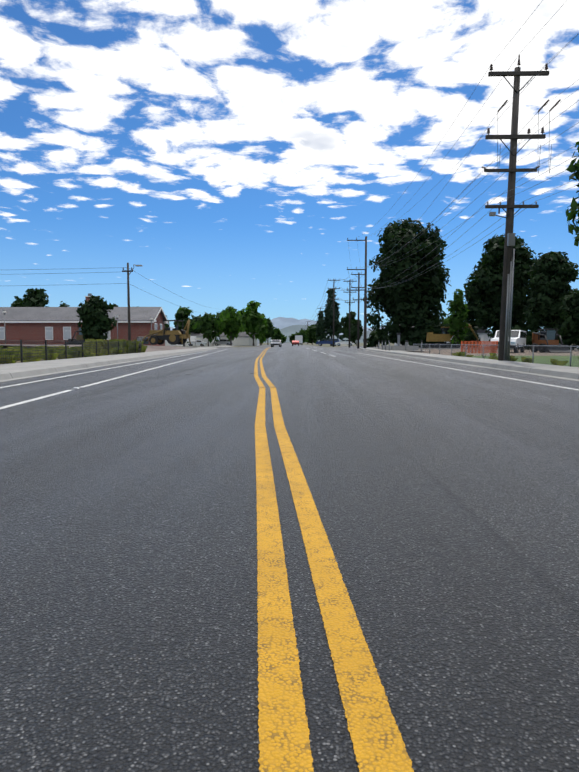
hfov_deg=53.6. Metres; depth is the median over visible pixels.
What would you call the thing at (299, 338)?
box truck
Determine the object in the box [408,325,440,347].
shrub
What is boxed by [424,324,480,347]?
excavator
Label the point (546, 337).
rusty old loader
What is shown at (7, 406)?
lane line
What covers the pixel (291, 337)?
tree
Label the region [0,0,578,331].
sky
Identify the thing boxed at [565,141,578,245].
tree
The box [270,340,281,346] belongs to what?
car
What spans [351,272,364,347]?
utility pole
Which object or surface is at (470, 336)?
shrub
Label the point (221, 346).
sidewalk kerb
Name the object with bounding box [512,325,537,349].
shrub
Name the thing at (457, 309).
small bright tree
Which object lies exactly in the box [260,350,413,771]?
yellow line
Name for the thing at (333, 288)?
utility pole
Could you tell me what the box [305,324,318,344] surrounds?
tree
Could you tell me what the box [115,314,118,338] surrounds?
lamp post
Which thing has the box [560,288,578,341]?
tree
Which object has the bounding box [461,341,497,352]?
orange fence
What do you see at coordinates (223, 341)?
parked car
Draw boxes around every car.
[186,340,206,345]
[213,339,229,345]
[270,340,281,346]
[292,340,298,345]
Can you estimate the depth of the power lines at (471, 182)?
27.34 m
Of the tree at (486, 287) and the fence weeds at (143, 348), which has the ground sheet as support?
the tree at (486, 287)
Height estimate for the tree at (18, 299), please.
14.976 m
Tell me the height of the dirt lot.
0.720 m
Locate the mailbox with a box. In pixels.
[137,337,142,352]
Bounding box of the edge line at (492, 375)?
[360,353,578,389]
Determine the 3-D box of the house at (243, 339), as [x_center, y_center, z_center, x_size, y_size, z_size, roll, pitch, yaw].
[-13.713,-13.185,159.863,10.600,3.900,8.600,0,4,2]
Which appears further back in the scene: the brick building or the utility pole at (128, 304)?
the brick building
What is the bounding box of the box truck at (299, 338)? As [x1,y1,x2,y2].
[295,335,302,344]
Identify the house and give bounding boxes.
[165,331,215,345]
[220,332,258,345]
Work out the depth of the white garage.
105.13 m
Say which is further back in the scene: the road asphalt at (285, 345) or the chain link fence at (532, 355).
the road asphalt at (285, 345)
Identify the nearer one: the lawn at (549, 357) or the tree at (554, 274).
the lawn at (549, 357)
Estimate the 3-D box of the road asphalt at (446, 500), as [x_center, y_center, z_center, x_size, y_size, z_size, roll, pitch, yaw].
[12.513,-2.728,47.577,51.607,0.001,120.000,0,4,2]
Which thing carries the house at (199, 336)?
on the ground sheet
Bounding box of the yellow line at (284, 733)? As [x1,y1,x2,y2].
[254,348,313,771]
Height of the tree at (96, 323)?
5.929 m
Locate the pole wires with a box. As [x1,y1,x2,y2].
[24,267,209,314]
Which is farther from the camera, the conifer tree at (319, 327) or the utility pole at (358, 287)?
the conifer tree at (319, 327)
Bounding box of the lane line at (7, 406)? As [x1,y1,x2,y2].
[0,390,71,408]
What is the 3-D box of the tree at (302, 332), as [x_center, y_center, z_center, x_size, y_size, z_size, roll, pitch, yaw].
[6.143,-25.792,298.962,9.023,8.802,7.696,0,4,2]
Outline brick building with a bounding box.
[0,293,168,346]
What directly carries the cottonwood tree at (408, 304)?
on the ground sheet
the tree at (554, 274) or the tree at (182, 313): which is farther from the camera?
the tree at (182, 313)
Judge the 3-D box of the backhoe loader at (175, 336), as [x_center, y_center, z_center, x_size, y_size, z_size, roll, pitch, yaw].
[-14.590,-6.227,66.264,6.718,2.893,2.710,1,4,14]
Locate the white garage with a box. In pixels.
[447,327,490,346]
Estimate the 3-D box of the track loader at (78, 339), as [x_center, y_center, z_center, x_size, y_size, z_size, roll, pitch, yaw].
[-23.308,-5.665,64.457,3.570,2.070,2.130,0,4,2]
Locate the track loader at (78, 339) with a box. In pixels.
[68,326,84,343]
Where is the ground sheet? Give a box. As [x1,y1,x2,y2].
[5,343,572,381]
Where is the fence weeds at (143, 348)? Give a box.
[83,339,146,354]
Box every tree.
[11,288,48,306]
[11,296,21,306]
[59,301,69,306]
[76,295,117,339]
[174,306,200,346]
[288,333,295,343]
[294,328,305,342]
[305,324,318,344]
[312,310,325,340]
[319,289,343,345]
[340,311,361,344]
[347,319,363,345]
[363,217,450,345]
[440,312,451,326]
[443,289,469,347]
[463,271,481,333]
[468,233,536,340]
[523,251,578,332]
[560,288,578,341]
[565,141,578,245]
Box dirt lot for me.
[0,344,187,351]
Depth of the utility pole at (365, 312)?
71.94 m
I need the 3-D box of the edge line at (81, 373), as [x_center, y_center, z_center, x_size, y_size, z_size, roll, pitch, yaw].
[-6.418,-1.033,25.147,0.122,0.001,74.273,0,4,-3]
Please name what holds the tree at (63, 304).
on the ground sheet
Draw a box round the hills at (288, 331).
[216,325,491,342]
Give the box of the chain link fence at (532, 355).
[413,344,578,366]
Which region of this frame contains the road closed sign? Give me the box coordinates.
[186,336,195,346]
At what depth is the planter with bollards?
53.65 m
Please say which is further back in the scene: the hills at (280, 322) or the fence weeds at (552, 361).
the hills at (280, 322)
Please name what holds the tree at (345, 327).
on the ground sheet
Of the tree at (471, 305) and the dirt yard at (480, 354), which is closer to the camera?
the dirt yard at (480, 354)
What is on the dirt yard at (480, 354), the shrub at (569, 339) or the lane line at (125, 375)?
the shrub at (569, 339)
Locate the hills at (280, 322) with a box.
[170,317,539,334]
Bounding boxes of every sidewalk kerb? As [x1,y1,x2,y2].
[0,347,218,381]
[205,345,235,346]
[358,348,578,380]
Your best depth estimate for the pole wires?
47.74 m
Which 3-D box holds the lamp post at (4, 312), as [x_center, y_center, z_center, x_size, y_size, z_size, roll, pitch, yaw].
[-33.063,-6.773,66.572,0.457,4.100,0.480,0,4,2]
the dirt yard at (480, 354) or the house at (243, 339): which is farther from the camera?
the house at (243, 339)
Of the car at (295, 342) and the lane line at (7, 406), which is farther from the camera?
the car at (295, 342)
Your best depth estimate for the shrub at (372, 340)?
108.15 m
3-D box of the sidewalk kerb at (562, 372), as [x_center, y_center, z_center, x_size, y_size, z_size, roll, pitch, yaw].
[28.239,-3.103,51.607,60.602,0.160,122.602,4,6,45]
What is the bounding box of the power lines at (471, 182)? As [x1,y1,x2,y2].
[297,0,578,332]
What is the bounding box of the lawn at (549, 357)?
[472,356,578,366]
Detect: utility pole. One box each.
[122,263,141,340]
[328,279,339,346]
[343,280,356,347]
[346,236,366,347]
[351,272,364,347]
[481,55,560,360]
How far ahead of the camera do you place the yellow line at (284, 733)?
1.64 m
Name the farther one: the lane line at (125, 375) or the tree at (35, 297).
the tree at (35, 297)
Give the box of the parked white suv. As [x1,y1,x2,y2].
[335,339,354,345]
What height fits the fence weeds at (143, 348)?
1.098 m
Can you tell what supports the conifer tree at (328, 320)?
on the ground sheet
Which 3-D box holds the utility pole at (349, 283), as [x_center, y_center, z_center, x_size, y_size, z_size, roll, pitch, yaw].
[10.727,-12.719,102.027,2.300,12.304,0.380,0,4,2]
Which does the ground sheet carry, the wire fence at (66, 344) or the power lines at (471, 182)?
the wire fence at (66, 344)
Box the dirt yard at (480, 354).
[396,349,578,355]
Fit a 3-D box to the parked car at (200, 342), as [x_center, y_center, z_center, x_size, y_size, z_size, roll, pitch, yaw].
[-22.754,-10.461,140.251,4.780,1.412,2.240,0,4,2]
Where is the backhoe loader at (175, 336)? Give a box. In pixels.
[137,319,192,344]
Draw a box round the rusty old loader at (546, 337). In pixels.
[531,329,569,352]
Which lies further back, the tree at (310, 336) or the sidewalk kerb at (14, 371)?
the tree at (310, 336)
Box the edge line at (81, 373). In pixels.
[0,351,205,387]
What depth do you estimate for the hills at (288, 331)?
3978.41 m
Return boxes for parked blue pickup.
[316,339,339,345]
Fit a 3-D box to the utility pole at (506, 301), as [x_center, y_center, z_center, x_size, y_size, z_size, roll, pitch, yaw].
[8.969,-6.750,22.626,2.786,12.398,0.907,0,4,2]
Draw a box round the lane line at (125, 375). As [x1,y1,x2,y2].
[81,360,184,386]
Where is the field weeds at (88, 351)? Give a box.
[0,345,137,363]
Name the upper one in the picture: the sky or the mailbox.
the sky
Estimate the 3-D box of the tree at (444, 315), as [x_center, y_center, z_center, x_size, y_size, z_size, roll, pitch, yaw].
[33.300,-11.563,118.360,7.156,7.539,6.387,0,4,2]
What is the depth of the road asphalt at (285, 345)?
175.45 m
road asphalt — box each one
[0,347,578,771]
[254,343,319,346]
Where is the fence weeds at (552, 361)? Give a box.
[451,351,568,365]
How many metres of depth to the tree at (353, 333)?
138.30 m
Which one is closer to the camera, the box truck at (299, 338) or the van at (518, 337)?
the van at (518, 337)
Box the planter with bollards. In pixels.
[378,333,422,349]
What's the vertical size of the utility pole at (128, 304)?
7.600 m
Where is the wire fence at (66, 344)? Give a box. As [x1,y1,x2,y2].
[0,339,135,363]
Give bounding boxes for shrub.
[363,330,387,346]
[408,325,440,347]
[450,328,480,347]
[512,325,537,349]
[553,326,578,349]
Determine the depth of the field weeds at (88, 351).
26.86 m
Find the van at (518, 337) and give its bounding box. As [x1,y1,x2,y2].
[490,330,525,352]
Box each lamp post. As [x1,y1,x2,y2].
[2,310,5,343]
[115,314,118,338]

